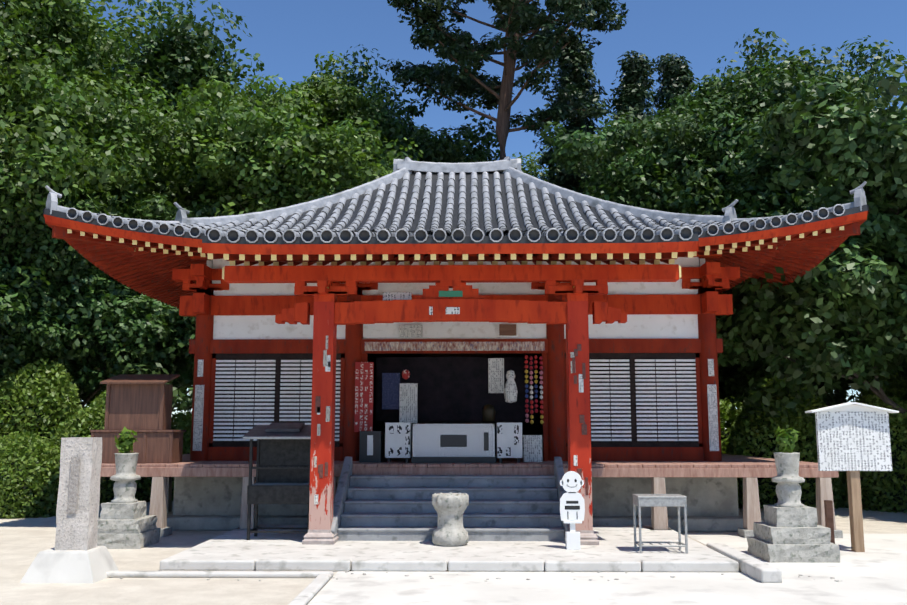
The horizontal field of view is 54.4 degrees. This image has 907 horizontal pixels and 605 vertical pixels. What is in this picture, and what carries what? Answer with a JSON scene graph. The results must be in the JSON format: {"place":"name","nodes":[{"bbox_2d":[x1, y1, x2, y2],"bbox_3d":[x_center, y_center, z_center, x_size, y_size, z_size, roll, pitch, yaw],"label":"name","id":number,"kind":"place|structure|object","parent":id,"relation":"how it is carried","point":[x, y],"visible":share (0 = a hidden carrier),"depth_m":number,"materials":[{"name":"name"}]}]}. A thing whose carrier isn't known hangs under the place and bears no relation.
{"place":"outdoors","nodes":[
{"label":"outdoors","id":0,"kind":"place"},
{"bbox_2d":[0,501,906,604],"bbox_3d":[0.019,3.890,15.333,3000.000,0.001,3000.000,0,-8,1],"label":"ground","id":1,"kind":"structure","parent":0,"point":[24,542],"depth_m":9.81,"materials":[{"name":"beige sand"}]},
{"bbox_2d":[0,431,60,518],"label":"shrub","id":2,"kind":"object","parent":1,"relation":"on","point":[29,487],"visible":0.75,"depth_m":17.02,"materials":[{"name":"green plant"}]},
{"bbox_2d":[0,358,82,463],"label":"shrub","id":3,"kind":"object","parent":1,"relation":"on","point":[27,408],"visible":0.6,"depth_m":21.35,"materials":[{"name":"green plant"}]},
{"bbox_2d":[20,437,118,582],"bbox_3d":[-4.359,2.358,10.177,0.820,1.580,0.738,0,-8,1],"label":"stone post","id":4,"kind":"object","parent":1,"relation":"on","point":[76,554],"visible":1,"depth_m":10.04,"materials":[{"name":"stone"}]},
{"bbox_2d":[0,158,139,393],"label":"tree","id":5,"kind":"object","parent":1,"relation":"on","point":[104,289],"visible":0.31,"depth_m":22.95,"materials":[{"name":"green plant"}]},
{"bbox_2d":[0,0,191,299],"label":"broadleaf tree","id":6,"kind":"object","parent":1,"relation":"on","point":[91,138],"visible":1,"depth_m":24.37,"materials":[{"name":"green plant"}]},
{"bbox_2d":[56,190,135,408],"bbox_3d":[-13.238,1.200,30.251,9.937,10.191,9.057,-5,-10,32],"label":"small tree","id":7,"kind":"object","parent":1,"relation":"on","point":[125,202],"depth_m":28.30,"materials":[{"name":"green plant"}]},
{"bbox_2d":[0,196,195,413],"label":"small tree","id":8,"kind":"object","parent":1,"relation":"on","point":[19,345],"visible":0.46,"depth_m":23.24,"materials":[{"name":"green plant"}]},
{"bbox_2d":[49,390,151,504],"bbox_3d":[-7.998,3.225,20.824,2.673,3.013,3.118,0,-8,1],"label":"shrub","id":9,"kind":"object","parent":1,"relation":"on","point":[83,422],"visible":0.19,"depth_m":20.04,"materials":[{"name":"green plant"}]},
{"bbox_2d":[97,453,160,548],"bbox_3d":[-4.828,2.880,12.940,0.841,1.325,0.842,0,-8,1],"label":"stone vase","id":10,"kind":"object","parent":1,"relation":"on","point":[125,521],"visible":0.9,"depth_m":12.69,"materials":[{"name":"grey stone"}]},
{"bbox_2d":[115,426,136,452],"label":"stone vase sprigs","id":11,"kind":"object","parent":10,"relation":"on","point":[125,441],"visible":0.94,"depth_m":13.00,"materials":[{"name":"green plant"}]},
{"bbox_2d":[84,191,217,413],"bbox_3d":[-10.014,1.248,27.518,8.233,9.264,9.033,2,-8,-15],"label":"small tree","id":12,"kind":"object","parent":1,"relation":"on","point":[161,208],"visible":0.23,"depth_m":24.56,"materials":[{"name":"green plant"}]},
{"bbox_2d":[58,0,263,215],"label":"broadleaf tree","id":13,"kind":"object","parent":1,"relation":"on","point":[179,55],"visible":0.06,"depth_m":31.91,"materials":[{"name":"green plant"}]},
{"bbox_2d":[171,410,191,500],"bbox_3d":[-6.447,3.734,21.648,2.275,2.198,1.950,-5,-10,33],"label":"shrub","id":14,"kind":"object","parent":1,"relation":"on","point":[182,421],"visible":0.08,"depth_m":21.51,"materials":[{"name":"green plant"}]},
{"bbox_2d":[126,51,423,216],"bbox_3d":[-6.976,-1.624,31.119,11.018,15.966,13.942,4,-9,-23],"label":"broadleaf tree","id":15,"kind":"object","parent":1,"relation":"on","point":[259,151],"visible":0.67,"depth_m":26.75,"materials":[{"name":"green plant"}]},
{"bbox_2d":[300,44,554,183],"bbox_3d":[-3.346,-1.230,39.563,13.720,17.641,16.286,-7,-11,41],"label":"broadleaf tree","id":16,"kind":"object","parent":1,"relation":"on","point":[443,149],"visible":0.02,"depth_m":37.62,"materials":[{"name":"green plant"}]},
{"bbox_2d":[106,525,781,604],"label":"stone platform","id":17,"kind":"structure","parent":1,"relation":"on","point":[234,553],"depth_m":10.75,"materials":[{"name":"grey stone"}]},
{"bbox_2d":[243,423,310,539],"bbox_3d":[-2.471,2.574,12.784,1.020,1.648,0.792,0,-8,1],"label":"incense stand","id":18,"kind":"object","parent":17,"relation":"on","point":[282,467],"visible":0.77,"depth_m":12.89,"materials":[{"name":"metal"}]},
{"bbox_2d":[331,457,569,540],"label":"stairs","id":19,"kind":"structure","parent":17,"relation":"on","point":[401,508],"depth_m":13.03,"materials":[{"name":"grey stone"}]},
{"bbox_2d":[432,492,468,546],"bbox_3d":[-0.043,2.956,12.052,0.510,0.685,0.510,0,-8,1],"label":"stone urn","id":20,"kind":"object","parent":17,"relation":"on","point":[450,509],"visible":1,"depth_m":11.88,"materials":[{"name":"stone"}]},
{"bbox_2d":[222,264,680,544],"bbox_3d":[-0.014,1.599,13.860,6.560,3.880,3.572,0,-8,1],"label":"temple porch","id":21,"kind":"object","parent":17,"relation":"on","point":[435,303],"visible":0.96,"depth_m":12.53,"materials":[{"name":"red wood"}]},
{"bbox_2d":[560,471,584,549],"bbox_3d":[1.569,2.737,11.649,0.330,1.005,0.140,0,-8,1],"label":"cartoon figure sign","id":22,"kind":"object","parent":17,"relation":"on","point":[572,508],"visible":1,"depth_m":11.64,"materials":[{"name":"white"}]},
{"bbox_2d":[632,494,687,553],"bbox_3d":[2.665,2.849,11.391,0.620,0.710,0.400,0,-8,1],"label":"table","id":23,"kind":"object","parent":17,"relation":"on","point":[678,501],"visible":1,"depth_m":11.24,"materials":[{"name":"grey metal"}]},
{"bbox_2d":[167,477,763,531],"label":"foundation wall","id":24,"kind":"structure","parent":1,"relation":"on","point":[206,503],"depth_m":14.91,"materials":[{"name":"grey concrete"}]},
{"bbox_2d":[100,453,842,537],"bbox_3d":[0.084,3.833,18.916,12.140,1.123,10.320,0,-8,1],"label":"veranda","id":25,"kind":"object","parent":24,"relation":"on","point":[750,470],"visible":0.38,"depth_m":13.96,"materials":[{"name":"brown wood"}]},
{"bbox_2d":[90,374,185,462],"bbox_3d":[-5.248,1.921,14.721,1.360,1.486,0.785,0,-8,1],"label":"wooden shrine box","id":26,"kind":"object","parent":25,"relation":"on","point":[140,405],"visible":0.88,"depth_m":14.51,"materials":[{"name":"brown wood"}]},
{"bbox_2d":[354,353,548,462],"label":"sanctuary furnishings","id":27,"kind":"object","parent":25,"relation":"on","point":[455,408],"visible":1,"depth_m":15.62,"materials":[{"name":"wood"}]},
{"bbox_2d":[172,252,739,460],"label":"temple hall","id":28,"kind":"structure","parent":25,"relation":"on","point":[654,381],"depth_m":15.68,"materials":[{"name":"red wood"}]},
{"bbox_2d":[43,171,868,291],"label":"temple roof","id":29,"kind":"structure","parent":28,"relation":"on","point":[496,212],"depth_m":14.22,"materials":[{"name":"grey tile"}]},
{"bbox_2d":[45,156,866,225],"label":"temple roof ridges","id":30,"kind":"object","parent":29,"relation":"on","point":[402,167],"visible":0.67,"depth_m":17.77,"materials":[{"name":"grey tile"}]},
{"bbox_2d":[52,222,859,315],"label":"roof eaves","id":31,"kind":"object","parent":28,"relation":"on","point":[145,268],"visible":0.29,"depth_m":14.97,"materials":[{"name":"red wood"}]},
{"bbox_2d":[110,570,838,581],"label":"forecourt pebbles","id":32,"kind":"object","parent":1,"relation":"on","point":[500,578],"visible":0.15,"depth_m":10.03,"materials":[{"name":"grey stone"}]},
{"bbox_2d":[381,0,627,159],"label":"pine tree","id":33,"kind":"object","parent":1,"relation":"on","point":[518,20],"visible":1,"depth_m":34.02,"materials":[{"name":"green plant"}]},
{"bbox_2d":[512,111,618,191],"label":"broadleaf tree","id":34,"kind":"object","parent":1,"relation":"on","point":[530,167],"depth_m":42.78,"materials":[{"name":"green plant"}]},
{"bbox_2d":[533,44,609,194],"bbox_3d":[5.632,-2.412,38.175,6.021,19.514,6.055,0,-8,1],"label":"cedar tree","id":35,"kind":"object","parent":1,"relation":"on","point":[573,65],"visible":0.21,"depth_m":38.91,"materials":[{"name":"green plant"}]},
{"bbox_2d":[604,50,667,177],"bbox_3d":[7.863,-1.821,36.957,5.570,17.953,5.539,4,-9,-23],"label":"cedar tree","id":36,"kind":"object","parent":1,"relation":"on","point":[634,86],"visible":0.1,"depth_m":37.29,"materials":[{"name":"green plant"}]},
{"bbox_2d":[652,53,699,120],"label":"cedar tree","id":37,"kind":"object","parent":1,"relation":"on","point":[677,76],"visible":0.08,"depth_m":41.04,"materials":[{"name":"green plant"}]},
{"bbox_2d":[539,28,906,398],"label":"broadleaf tree","id":38,"kind":"object","parent":1,"relation":"on","point":[705,154],"visible":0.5,"depth_m":28.02,"materials":[{"name":"green plant"}]},
{"bbox_2d":[719,397,744,453],"bbox_3d":[6.658,3.650,22.239,3.132,2.613,3.446,-7,-11,41],"label":"shrub","id":39,"kind":"object","parent":1,"relation":"on","point":[728,415],"visible":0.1,"depth_m":21.66,"materials":[{"name":"green plant"}]},
{"bbox_2d":[716,315,821,422],"bbox_3d":[6.467,1.720,24.683,6.587,7.412,7.227,8,-11,-44],"label":"small tree","id":40,"kind":"object","parent":1,"relation":"on","point":[734,379],"visible":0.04,"depth_m":23.14,"materials":[{"name":"green plant"}]},
{"bbox_2d":[724,374,845,508],"bbox_3d":[7.342,3.060,19.660,2.673,3.013,3.118,-2,-8,12],"label":"shrub","id":41,"kind":"object","parent":1,"relation":"on","point":[754,434],"visible":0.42,"depth_m":18.91,"materials":[{"name":"green plant"}]},
{"bbox_2d":[716,55,906,418],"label":"tree","id":42,"kind":"object","parent":1,"relation":"on","point":[848,287],"visible":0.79,"depth_m":17.24,"materials":[{"name":"green plant"}]},
{"bbox_2d":[792,166,867,212],"bbox_3d":[14.203,-0.592,24.735,10.456,11.975,8.264,7,-10,-39],"label":"broadleaf tree","id":43,"kind":"object","parent":1,"relation":"on","point":[811,197],"depth_m":24.27,"materials":[{"name":"green plant"}]},
{"bbox_2d":[800,203,906,406],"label":"small tree","id":44,"kind":"object","parent":1,"relation":"on","point":[841,395],"visible":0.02,"depth_m":23.16,"materials":[{"name":"green plant"}]},
{"bbox_2d":[842,393,906,512],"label":"shrub","id":45,"kind":"object","parent":1,"relation":"on","point":[883,491],"visible":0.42,"depth_m":18.15,"materials":[{"name":"green plant"}]},
{"bbox_2d":[855,373,906,403],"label":"tree","id":46,"kind":"object","parent":1,"relation":"on","point":[897,389],"visible":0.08,"depth_m":21.85,"materials":[{"name":"green plant"}]},
{"bbox_2d":[4,0,906,428],"label":"sky","id":47,"kind":"structure","parent":0,"point":[287,35],"materials":[{"name":"blue"}]},
{"bbox_2d":[308,533,906,604],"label":"paved ground","id":48,"kind":"structure","parent":0,"point":[875,573],"depth_m":9.53,"materials":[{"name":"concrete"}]},
{"bbox_2d":[747,452,839,562],"bbox_3d":[4.450,2.681,11.685,0.905,1.366,0.906,0,-8,1],"label":"stone pedestal","id":49,"kind":"object","parent":48,"relation":"on","point":[789,530],"visible":1,"depth_m":11.41,"materials":[{"name":"grey stone"}]},
{"bbox_2d":[774,426,798,452],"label":"stone vase sprigs","id":50,"kind":"object","parent":49,"relation":"on","point":[786,440],"visible":1,"depth_m":11.73,"materials":[{"name":"green plant"}]},
{"bbox_2d":[805,402,898,551],"bbox_3d":[5.582,2.435,12.370,1.203,2.046,0.530,0,-8,1],"label":"notice board","id":51,"kind":"object","parent":48,"relation":"on","point":[853,439],"visible":0.92,"depth_m":12.27,"materials":[{"name":"white wood"}]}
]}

